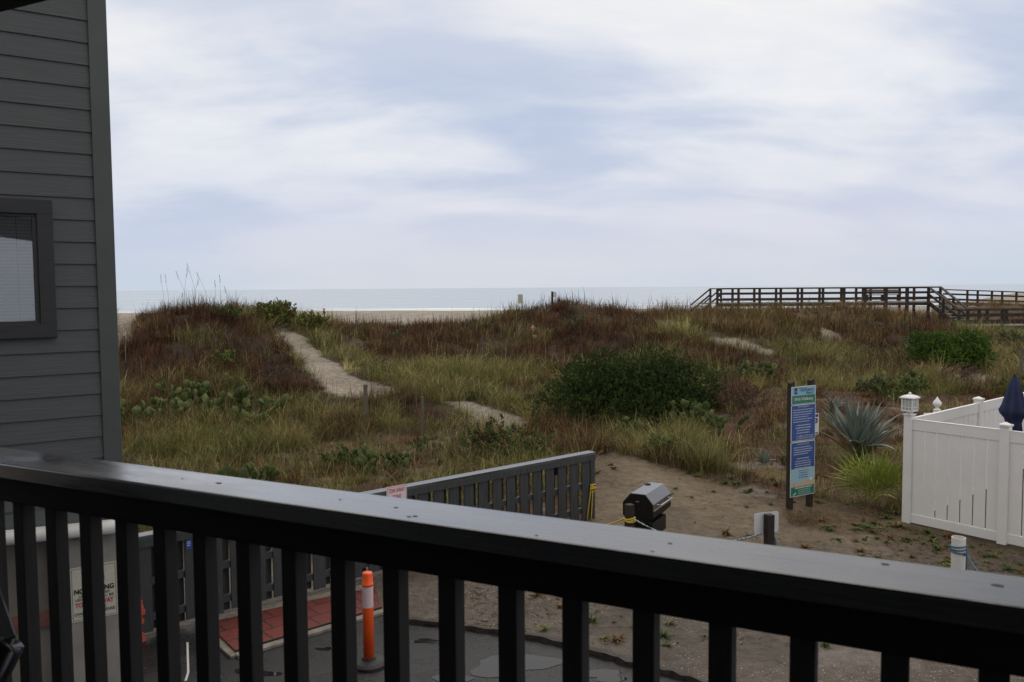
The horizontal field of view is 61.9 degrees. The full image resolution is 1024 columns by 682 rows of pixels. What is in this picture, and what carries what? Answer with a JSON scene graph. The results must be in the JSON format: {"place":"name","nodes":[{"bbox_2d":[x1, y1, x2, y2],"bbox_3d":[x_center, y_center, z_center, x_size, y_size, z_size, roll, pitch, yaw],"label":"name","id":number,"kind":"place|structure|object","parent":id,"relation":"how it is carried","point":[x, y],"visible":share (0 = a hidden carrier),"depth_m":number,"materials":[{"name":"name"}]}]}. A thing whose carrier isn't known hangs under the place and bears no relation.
{"place":"outdoors","nodes":[
{"label":"outdoors","id":0,"kind":"place"},
{"bbox_2d":[0,0,122,681],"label":"clapboard building","id":1,"kind":"structure","parent":0,"point":[59,376],"depth_m":6.36,"materials":[{"name":"paint"}]},
{"bbox_2d":[0,198,57,338],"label":"window","id":2,"kind":"structure","parent":1,"relation":"in","point":[43,324],"depth_m":6.23,"materials":[{"name":"glass"}]},
{"bbox_2d":[70,561,117,622],"bbox_3d":[-3.226,1.938,6.592,0.326,0.422,0.018,-3,4,-35],"label":"no parking sign","id":3,"kind":"object","parent":1,"relation":"attached to","point":[110,585],"visible":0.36,"depth_m":6.63,"materials":[{"name":"white metal"}]},
{"bbox_2d":[106,0,1023,290],"label":"sky","id":4,"kind":"structure","parent":0,"point":[256,144],"materials":[{"name":"white"}]},
{"bbox_2d":[116,284,1023,312],"bbox_3d":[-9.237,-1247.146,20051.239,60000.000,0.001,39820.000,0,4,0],"label":"sea","id":5,"kind":"structure","parent":0,"point":[446,299],"depth_m":605.31,"materials":[{"name":"liquid"}]},
{"bbox_2d":[117,293,1023,681],"bbox_3d":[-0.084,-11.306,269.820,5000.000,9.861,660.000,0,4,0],"label":"ground","id":6,"kind":"structure","parent":0,"point":[685,513],"depth_m":15.80,"materials":[{"name":"beige sand"}]},
{"bbox_2d":[120,396,166,422],"bbox_3d":[-9.922,1.827,22.526,1.349,0.653,1.330,0,4,0],"label":"prickly pear","id":7,"kind":"object","parent":6,"relation":"on","point":[137,412],"visible":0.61,"depth_m":22.61,"materials":[{"name":"green plant"}]},
{"bbox_2d":[121,393,208,426],"bbox_3d":[-9.255,1.855,22.736,1.970,0.779,1.320,0,4,0],"label":"prickly pear","id":8,"kind":"object","parent":6,"relation":"on","point":[205,398],"visible":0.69,"depth_m":22.50,"materials":[{"name":"green plant"}]},
{"bbox_2d":[155,379,214,405],"bbox_3d":[-9.207,1.425,24.073,1.547,0.719,1.002,-2,4,-28],"label":"prickly pear","id":9,"kind":"object","parent":6,"relation":"on","point":[205,387],"visible":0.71,"depth_m":24.03,"materials":[{"name":"green plant"}]},
{"bbox_2d":[174,385,248,415],"bbox_3d":[-8.273,1.619,23.686,2.017,0.808,1.135,0,4,0],"label":"prickly pear","id":10,"kind":"object","parent":6,"relation":"on","point":[239,394],"visible":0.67,"depth_m":23.53,"materials":[{"name":"green plant"}]},
{"bbox_2d":[207,303,244,321],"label":"shrub","id":11,"kind":"object","parent":6,"relation":"on","point":[238,311],"visible":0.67,"depth_m":30.25,"materials":[{"name":"green plant"}]},
{"bbox_2d":[211,349,246,367],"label":"shrub","id":12,"kind":"object","parent":6,"relation":"on","point":[227,356],"visible":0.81,"depth_m":26.70,"materials":[{"name":"green plant"}]},
{"bbox_2d":[200,397,264,423],"bbox_3d":[-7.811,1.889,23.373,1.885,0.682,1.117,0,4,0],"label":"prickly pear","id":13,"kind":"object","parent":6,"relation":"on","point":[214,402],"visible":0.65,"depth_m":23.22,"materials":[{"name":"green plant"}]},
{"bbox_2d":[217,466,248,478],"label":"prickly pear","id":14,"kind":"object","parent":6,"relation":"on","point":[244,473],"visible":0.21,"depth_m":16.81,"materials":[{"name":"green plant"}]},
{"bbox_2d":[231,410,270,430],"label":"prickly pear","id":15,"kind":"object","parent":6,"relation":"on","point":[259,416],"visible":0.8,"depth_m":22.62,"materials":[{"name":"green plant"}]},
{"bbox_2d":[243,462,279,481],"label":"prickly pear","id":16,"kind":"object","parent":6,"relation":"on","point":[251,472],"visible":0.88,"depth_m":17.60,"materials":[{"name":"green plant"}]},
{"bbox_2d":[246,394,292,415],"bbox_3d":[-6.965,1.762,23.892,1.623,0.616,0.817,2,4,33],"label":"prickly pear","id":17,"kind":"object","parent":6,"relation":"on","point":[265,400],"visible":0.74,"depth_m":23.64,"materials":[{"name":"green plant"}]},
{"bbox_2d":[247,297,297,329],"bbox_3d":[-8.891,-0.990,31.950,1.878,1.360,1.619,0,4,0],"label":"leafy shrub","id":18,"kind":"object","parent":6,"relation":"on","point":[277,308],"visible":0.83,"depth_m":31.59,"materials":[{"name":"green plant"}]},
{"bbox_2d":[219,585,382,658],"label":"brick walk","id":19,"kind":"structure","parent":6,"relation":"on","point":[319,613],"depth_m":10.18,"materials":[{"name":"brick"}]},
{"bbox_2d":[291,308,330,330],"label":"leafy shrub","id":20,"kind":"object","parent":6,"relation":"on","point":[304,318],"visible":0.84,"depth_m":32.48,"materials":[{"name":"green plant"}]},
{"bbox_2d":[318,441,362,467],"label":"shrub","id":21,"kind":"object","parent":6,"relation":"on","point":[342,454],"visible":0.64,"depth_m":18.94,"materials":[{"name":"green plant"}]},
{"bbox_2d":[348,445,378,474],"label":"prickly pear","id":22,"kind":"object","parent":6,"relation":"on","point":[370,456],"visible":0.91,"depth_m":18.48,"materials":[{"name":"green plant"}]},
{"bbox_2d":[363,384,367,424],"bbox_3d":[-3.992,1.859,23.263,0.133,1.357,0.122,0,4,0],"label":"wooden stake","id":23,"kind":"object","parent":6,"relation":"on","point":[365,394],"visible":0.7,"depth_m":23.20,"materials":[{"name":"brown wood"}]},
{"bbox_2d":[139,451,595,632],"bbox_3d":[-1.943,2.681,11.814,8.710,1.198,0.177,-3,5,-40],"label":"picket fence","id":24,"kind":"object","parent":6,"relation":"on","point":[319,576],"visible":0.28,"depth_m":12.49,"materials":[{"name":"paint"}]},
{"bbox_2d":[186,539,191,549],"bbox_3d":[-3.826,2.406,10.104,0.070,0.130,0.009,-3,5,-40],"label":"notice","id":25,"kind":"object","parent":24,"relation":"attached to","point":[188,544],"visible":1,"depth_m":10.10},
{"bbox_2d":[386,484,406,498],"bbox_3d":[-1.611,2.255,11.944,0.335,0.470,0.010,-3,5,-40],"label":"tow away sign","id":26,"kind":"object","parent":24,"relation":"attached to","point":[398,491],"visible":0.25,"depth_m":11.94,"materials":[{"name":"white metal"}]},
{"bbox_2d":[587,484,595,520],"bbox_3d":[1.353,2.780,14.503,0.078,0.712,0.224,3,5,44],"label":"yellow rope tie","id":27,"kind":"object","parent":24,"relation":"attached to","point":[592,487],"visible":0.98,"depth_m":14.49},
{"bbox_2d":[380,450,411,470],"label":"prickly pear","id":28,"kind":"object","parent":6,"relation":"on","point":[404,455],"visible":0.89,"depth_m":18.69,"materials":[{"name":"green plant"}]},
{"bbox_2d":[387,330,404,338],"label":"shrub","id":29,"kind":"object","parent":6,"relation":"on","point":[397,335],"visible":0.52,"depth_m":36.86,"materials":[{"name":"green plant"}]},
{"bbox_2d":[142,615,685,681],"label":"car park asphalt","id":30,"kind":"object","parent":6,"relation":"on","point":[424,660],"visible":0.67,"depth_m":9.23,"materials":[{"name":"grey asphalt"}]},
{"bbox_2d":[0,0,46,11],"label":"apartment balcony","id":31,"kind":"structure","parent":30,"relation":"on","point":[5,5],"depth_m":2.21,"materials":[{"name":"brown wood"}]},
{"bbox_2d":[0,589,23,681],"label":"patio chair","id":32,"kind":"object","parent":31,"relation":"on","point":[11,648],"visible":1,"depth_m":1.87,"materials":[{"name":"plastic"}]},
{"bbox_2d":[0,447,1023,681],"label":"balcony railing","id":33,"kind":"object","parent":31,"relation":"on","point":[897,615],"visible":1,"depth_m":1.60,"materials":[{"name":"paint"}]},
{"bbox_2d":[141,600,145,642],"bbox_3d":[-4.280,3.170,9.700,0.213,0.525,0.120,-2,4,-20],"label":"edging brick stack","id":34,"kind":"object","parent":30,"relation":"on","point":[142,614],"visible":0.13,"depth_m":9.71,"materials":[{"name":"brick"}]},
{"bbox_2d":[184,642,188,680],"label":"painted line","id":35,"kind":"object","parent":30,"relation":"on","point":[187,645],"visible":1,"depth_m":9.19,"materials":[{"name":"white paint"}]},
{"bbox_2d":[235,669,281,675],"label":"puddle","id":36,"kind":"object","parent":30,"relation":"on","point":[266,672],"visible":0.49,"depth_m":8.91,"materials":[{"name":"liquid"}]},
{"bbox_2d":[315,647,331,649],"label":"puddle","id":37,"kind":"object","parent":30,"relation":"on","point":[326,648],"visible":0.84,"depth_m":9.49,"materials":[{"name":"liquid"}]},
{"bbox_2d":[357,571,383,672],"bbox_3d":[-1.527,2.945,9.064,0.398,1.005,0.398,0,4,0],"label":"delineator post","id":38,"kind":"object","parent":30,"relation":"on","point":[369,660],"visible":0.96,"depth_m":9.01,"materials":[{"name":"orange plastic"}]},
{"bbox_2d":[414,638,438,642],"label":"puddle","id":39,"kind":"object","parent":30,"relation":"on","point":[428,640],"visible":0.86,"depth_m":9.69,"materials":[{"name":"liquid"}]},
{"bbox_2d":[432,675,473,681],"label":"puddle","id":40,"kind":"object","parent":30,"relation":"on","point":[436,678],"visible":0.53,"depth_m":8.75,"materials":[{"name":"liquid"}]},
{"bbox_2d":[470,654,561,677],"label":"puddle","id":41,"kind":"object","parent":30,"relation":"on","point":[488,667],"visible":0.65,"depth_m":9.05,"materials":[{"name":"liquid"}]},
{"bbox_2d":[589,669,626,681],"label":"puddle","id":42,"kind":"object","parent":30,"relation":"on","point":[604,675],"visible":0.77,"depth_m":8.79,"materials":[{"name":"liquid"}]},
{"bbox_2d":[421,397,424,434],"bbox_3d":[-2.373,2.104,22.674,0.095,1.256,0.098,0,4,0],"label":"wooden stake","id":43,"kind":"object","parent":6,"relation":"on","point":[422,416],"visible":0.77,"depth_m":22.64,"materials":[{"name":"brown wood"}]},
{"bbox_2d":[411,434,443,451],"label":"prickly pear","id":44,"kind":"object","parent":6,"relation":"on","point":[424,441],"visible":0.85,"depth_m":20.45,"materials":[{"name":"green plant"}]},
{"bbox_2d":[409,617,561,646],"bbox_3d":[-0.207,3.373,9.860,2.243,0.111,0.206,1,4,23],"label":"landscape timber","id":45,"kind":"object","parent":6,"relation":"on","point":[547,639],"visible":0.46,"depth_m":9.90,"materials":[{"name":"wood"}]},
{"bbox_2d":[460,413,558,460],"bbox_3d":[-0.051,2.139,19.179,2.254,1.119,1.754,0,4,0],"label":"leafy shrub","id":46,"kind":"object","parent":6,"relation":"on","point":[491,434],"visible":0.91,"depth_m":18.89,"materials":[{"name":"green plant"}]},
{"bbox_2d":[518,294,522,310],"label":"tilted beach sign","id":47,"kind":"object","parent":6,"relation":"on","point":[520,298],"visible":0.82,"depth_m":40.94,"materials":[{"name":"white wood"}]},
{"bbox_2d":[516,390,556,405],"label":"shrub","id":48,"kind":"object","parent":6,"relation":"on","point":[528,397],"visible":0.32,"depth_m":24.89,"materials":[{"name":"green plant"}]},
{"bbox_2d":[118,289,963,457],"bbox_3d":[2.094,-0.315,34.016,47.938,4.064,32.689,0,4,0],"label":"brown scrub","id":49,"kind":"object","parent":6,"relation":"on","point":[161,325],"visible":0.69,"depth_m":31.45,"materials":[{"name":"brown plant"}]},
{"bbox_2d":[551,291,555,301],"bbox_3d":[1.922,-1.897,39.159,0.235,0.758,0.090,0,4,0],"label":"dune sign","id":50,"kind":"object","parent":6,"relation":"on","point":[553,294],"visible":0.82,"depth_m":39.10,"materials":[{"name":"white wood"}]},
{"bbox_2d":[122,376,1007,536],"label":"dry litter","id":51,"kind":"object","parent":6,"relation":"on","point":[283,476],"visible":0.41,"depth_m":18.89,"materials":[{"name":"brown plant"}]},
{"bbox_2d":[118,290,1019,452],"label":"dry stalks","id":52,"kind":"object","parent":6,"relation":"on","point":[538,353],"visible":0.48,"depth_m":32.02,"materials":[{"name":"brown plant"}]},
{"bbox_2d":[117,292,1023,532],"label":"dune grass","id":53,"kind":"structure","parent":6,"relation":"on","point":[693,456],"depth_m":25.53,"materials":[{"name":"green plant"}]},
{"bbox_2d":[560,313,593,329],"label":"shrub","id":54,"kind":"object","parent":6,"relation":"on","point":[575,320],"visible":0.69,"depth_m":34.89,"materials":[{"name":"green plant"}]},
{"bbox_2d":[524,342,725,429],"bbox_3d":[3.030,1.220,23.195,5.471,2.474,3.806,0,4,0],"label":"juniper bush","id":55,"kind":"object","parent":6,"relation":"on","point":[609,384],"visible":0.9,"depth_m":22.68,"materials":[{"name":"green plant"}]},
{"bbox_2d":[625,503,633,527],"bbox_3d":[1.468,2.680,10.672,0.092,1.297,0.092,-2,4,-24],"label":"wooden post","id":56,"kind":"object","parent":6,"relation":"on","point":[629,510],"visible":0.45,"depth_m":10.60,"materials":[{"name":"brown wood"}]},
{"bbox_2d":[623,517,635,522],"bbox_3d":[1.465,2.223,10.643,0.129,0.066,0.129,-2,4,-23],"label":"rope wrap","id":57,"kind":"object","parent":56,"relation":"attached to","point":[626,521],"visible":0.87,"depth_m":10.59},
{"bbox_2d":[635,519,763,540],"bbox_3d":[2.267,2.336,10.375,1.557,0.236,0.020,1,4,17],"label":"boundary rope","id":58,"kind":"object","parent":56,"relation":"attached to","point":[734,540],"visible":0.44,"depth_m":10.24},
{"bbox_2d":[618,416,648,438],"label":"prickly pear","id":59,"kind":"object","parent":6,"relation":"on","point":[636,425],"visible":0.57,"depth_m":20.79,"materials":[{"name":"green plant"}]},
{"bbox_2d":[589,647,707,681],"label":"landscape timber","id":60,"kind":"object","parent":6,"relation":"on","point":[620,659],"visible":0.7,"depth_m":9.01,"materials":[{"name":"grey wood"}]},
{"bbox_2d":[623,482,673,530],"bbox_3d":[2.125,2.683,12.928,0.546,1.000,1.106,2,4,29],"label":"barrel grill","id":61,"kind":"object","parent":6,"relation":"on","point":[651,501],"visible":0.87,"depth_m":12.53,"materials":[{"name":"metal"}]},
{"bbox_2d":[646,432,675,457],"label":"prickly pear","id":62,"kind":"object","parent":6,"relation":"on","point":[666,440],"visible":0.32,"depth_m":18.14,"materials":[{"name":"green plant"}]},
{"bbox_2d":[642,433,682,457],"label":"shrub","id":63,"kind":"object","parent":6,"relation":"on","point":[657,443],"visible":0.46,"depth_m":17.94,"materials":[{"name":"green plant"}]},
{"bbox_2d":[667,399,717,428],"bbox_3d":[4.507,1.843,21.558,1.297,0.746,0.952,1,4,22],"label":"prickly pear","id":64,"kind":"object","parent":6,"relation":"on","point":[699,408],"visible":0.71,"depth_m":21.43,"materials":[{"name":"green plant"}]},
{"bbox_2d":[384,462,1023,648],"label":"sand weeds","id":65,"kind":"object","parent":6,"relation":"on","point":[947,535],"visible":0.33,"depth_m":13.30,"materials":[{"name":"green plant"}]},
{"bbox_2d":[385,453,1023,645],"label":"plant debris","id":66,"kind":"object","parent":6,"relation":"on","point":[752,542],"visible":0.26,"depth_m":12.50,"materials":[{"name":"plant"}]},
{"bbox_2d":[410,553,1022,681],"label":"shell fragments","id":67,"kind":"object","parent":6,"relation":"on","point":[705,637],"visible":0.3,"depth_m":9.13,"materials":[{"name":"white"}]},
{"bbox_2d":[706,414,750,435],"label":"prickly pear","id":68,"kind":"object","parent":6,"relation":"on","point":[722,420],"visible":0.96,"depth_m":21.03,"materials":[{"name":"green plant"}]},
{"bbox_2d":[713,375,769,407],"bbox_3d":[6.135,1.420,23.143,1.481,1.047,1.549,-2,4,-21],"label":"shrub","id":69,"kind":"object","parent":6,"relation":"on","point":[741,393],"visible":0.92,"depth_m":23.22,"materials":[{"name":"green plant"}]},
{"bbox_2d":[722,362,766,381],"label":"shrub","id":70,"kind":"object","parent":6,"relation":"on","point":[735,371],"visible":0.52,"depth_m":27.46,"materials":[{"name":"green plant"}]},
{"bbox_2d":[736,360,777,379],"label":"shrub","id":71,"kind":"object","parent":6,"relation":"on","point":[744,365],"visible":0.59,"depth_m":28.10,"materials":[{"name":"green plant"}]},
{"bbox_2d":[753,448,776,463],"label":"agave","id":72,"kind":"object","parent":6,"relation":"on","point":[764,459],"visible":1,"depth_m":18.04,"materials":[{"name":"green plant"}]},
{"bbox_2d":[754,511,778,544],"bbox_3d":[3.037,2.692,10.114,0.335,1.321,0.098,-2,4,-18],"label":"sign post","id":73,"kind":"object","parent":6,"relation":"on","point":[766,523],"visible":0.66,"depth_m":10.08,"materials":[{"name":"white wood"}]},
{"bbox_2d":[779,453,785,464],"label":"prickly pear","id":74,"kind":"object","parent":6,"relation":"on","point":[783,455],"visible":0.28,"depth_m":18.18,"materials":[{"name":"green plant"}]},
{"bbox_2d":[786,378,818,509],"bbox_3d":[5.176,1.944,15.125,0.791,2.557,0.108,-3,4,-31],"label":"information sign","id":75,"kind":"object","parent":6,"relation":"on","point":[802,421],"visible":0.99,"depth_m":15.00,"materials":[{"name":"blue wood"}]},
{"bbox_2d":[821,395,848,410],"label":"agave","id":76,"kind":"object","parent":6,"relation":"on","point":[832,406],"visible":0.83,"depth_m":21.69,"materials":[{"name":"green plant"}]},
{"bbox_2d":[691,286,1023,329],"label":"beach boardwalk","id":77,"kind":"structure","parent":6,"relation":"on","point":[913,301],"depth_m":60.56,"materials":[{"name":"brown wood"}]},
{"bbox_2d":[867,288,901,300],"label":"wooden bench","id":78,"kind":"object","parent":77,"relation":"on","point":[898,295],"visible":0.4,"depth_m":64.32,"materials":[{"name":"brown wood"}]},
{"bbox_2d":[819,397,903,458],"bbox_3d":[7.547,1.886,18.506,1.834,1.392,2.102,3,5,40],"label":"agave","id":79,"kind":"object","parent":6,"relation":"on","point":[858,427],"visible":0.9,"depth_m":18.42,"materials":[{"name":"green plant"}]},
{"bbox_2d":[825,440,902,502],"bbox_3d":[6.641,2.352,15.352,1.752,1.166,1.751,0,4,0],"label":"palmetto","id":80,"kind":"object","parent":6,"relation":"on","point":[888,478],"visible":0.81,"depth_m":15.54,"materials":[{"name":"green plant"}]},
{"bbox_2d":[855,375,891,396],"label":"shrub","id":81,"kind":"object","parent":6,"relation":"on","point":[864,385],"visible":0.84,"depth_m":24.59,"materials":[{"name":"green plant"}]},
{"bbox_2d":[871,374,930,400],"bbox_3d":[11.173,1.386,24.431,1.817,0.881,1.088,-2,4,-27],"label":"shrub","id":82,"kind":"object","parent":6,"relation":"on","point":[903,386],"visible":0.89,"depth_m":24.28,"materials":[{"name":"green plant"}]},
{"bbox_2d":[882,368,927,393],"bbox_3d":[11.898,1.206,26.079,1.167,0.694,1.457,3,5,42],"label":"prickly pear","id":83,"kind":"object","parent":6,"relation":"on","point":[913,373],"visible":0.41,"depth_m":26.23,"materials":[{"name":"green plant"}]},
{"bbox_2d":[902,327,1000,370],"bbox_3d":[15.842,0.351,30.600,3.425,1.714,2.648,0,4,0],"label":"round bush","id":84,"kind":"object","parent":6,"relation":"on","point":[964,346],"visible":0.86,"depth_m":30.21,"materials":[{"name":"green plant"}]},
{"bbox_2d":[926,361,979,385],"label":"shrub","id":85,"kind":"object","parent":6,"relation":"on","point":[963,373],"visible":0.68,"depth_m":25.90,"materials":[{"name":"green plant"}]},
{"bbox_2d":[951,535,965,569],"bbox_3d":[5.775,2.905,11.049,0.169,0.739,0.169,0,4,0],"label":"pvc post","id":86,"kind":"object","parent":6,"relation":"on","point":[958,561],"visible":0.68,"depth_m":10.97,"materials":[{"name":"white plastic"}]},
{"bbox_2d":[950,544,967,554],"bbox_3d":[5.774,2.679,11.035,0.208,0.107,0.208,0,4,0],"label":"rope wrap","id":87,"kind":"object","parent":86,"relation":"attached to","point":[951,549],"visible":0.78,"depth_m":10.96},
{"bbox_2d":[954,551,978,571],"bbox_3d":[5.219,2.856,9.148,0.162,0.058,3.845,1,4,17],"label":"boundary rope","id":88,"kind":"object","parent":86,"relation":"attached to","point":[970,561],"visible":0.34,"depth_m":10.68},
{"bbox_2d":[902,392,1023,546],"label":"vinyl fence","id":89,"kind":"object","parent":6,"relation":"on","point":[965,453],"visible":0.94,"depth_m":13.68,"materials":[{"name":"white plastic"}]},
{"bbox_2d":[899,392,920,415],"bbox_3d":[6.637,1.040,14.236,0.240,0.390,0.240,-3,5,-38],"label":"post lantern","id":90,"kind":"object","parent":89,"relation":"on","point":[909,403],"visible":1,"depth_m":14.19,"materials":[{"name":"white plastic"}]},
{"bbox_2d":[924,397,941,414],"bbox_3d":[8.544,1.974,17.361,0.348,1.693,0.167,0,4,0],"label":"finial post","id":91,"kind":"object","parent":89,"relation":"attached to","point":[937,403],"visible":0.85,"depth_m":17.28,"materials":[{"name":"white plastic"}]},
{"bbox_2d":[943,289,1023,305],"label":"boardwalk","id":92,"kind":"structure","parent":6,"relation":"on","point":[977,294],"depth_m":77.86,"materials":[{"name":"brown wood"}]},
{"bbox_2d":[994,375,1023,390],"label":"shrub","id":93,"kind":"object","parent":6,"relation":"on","point":[1022,377],"visible":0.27,"depth_m":25.17,"materials":[{"name":"green plant"}]},
{"bbox_2d":[995,329,1023,345],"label":"shrub","id":94,"kind":"object","parent":6,"relation":"on","point":[1013,336],"visible":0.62,"depth_m":35.55,"materials":[{"name":"green plant"}]},
{"bbox_2d":[998,373,1023,431],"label":"folded umbrella","id":95,"kind":"object","parent":6,"relation":"on","point":[1011,409],"visible":0.81,"depth_m":14.81,"materials":[{"name":"fabric"}]},
{"bbox_2d":[1019,347,1022,385],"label":"wooden stake","id":96,"kind":"object","parent":6,"relation":"on","point":[1021,364],"visible":0.64,"depth_m":24.97,"materials":[{"name":"brown wood"}]}
]}

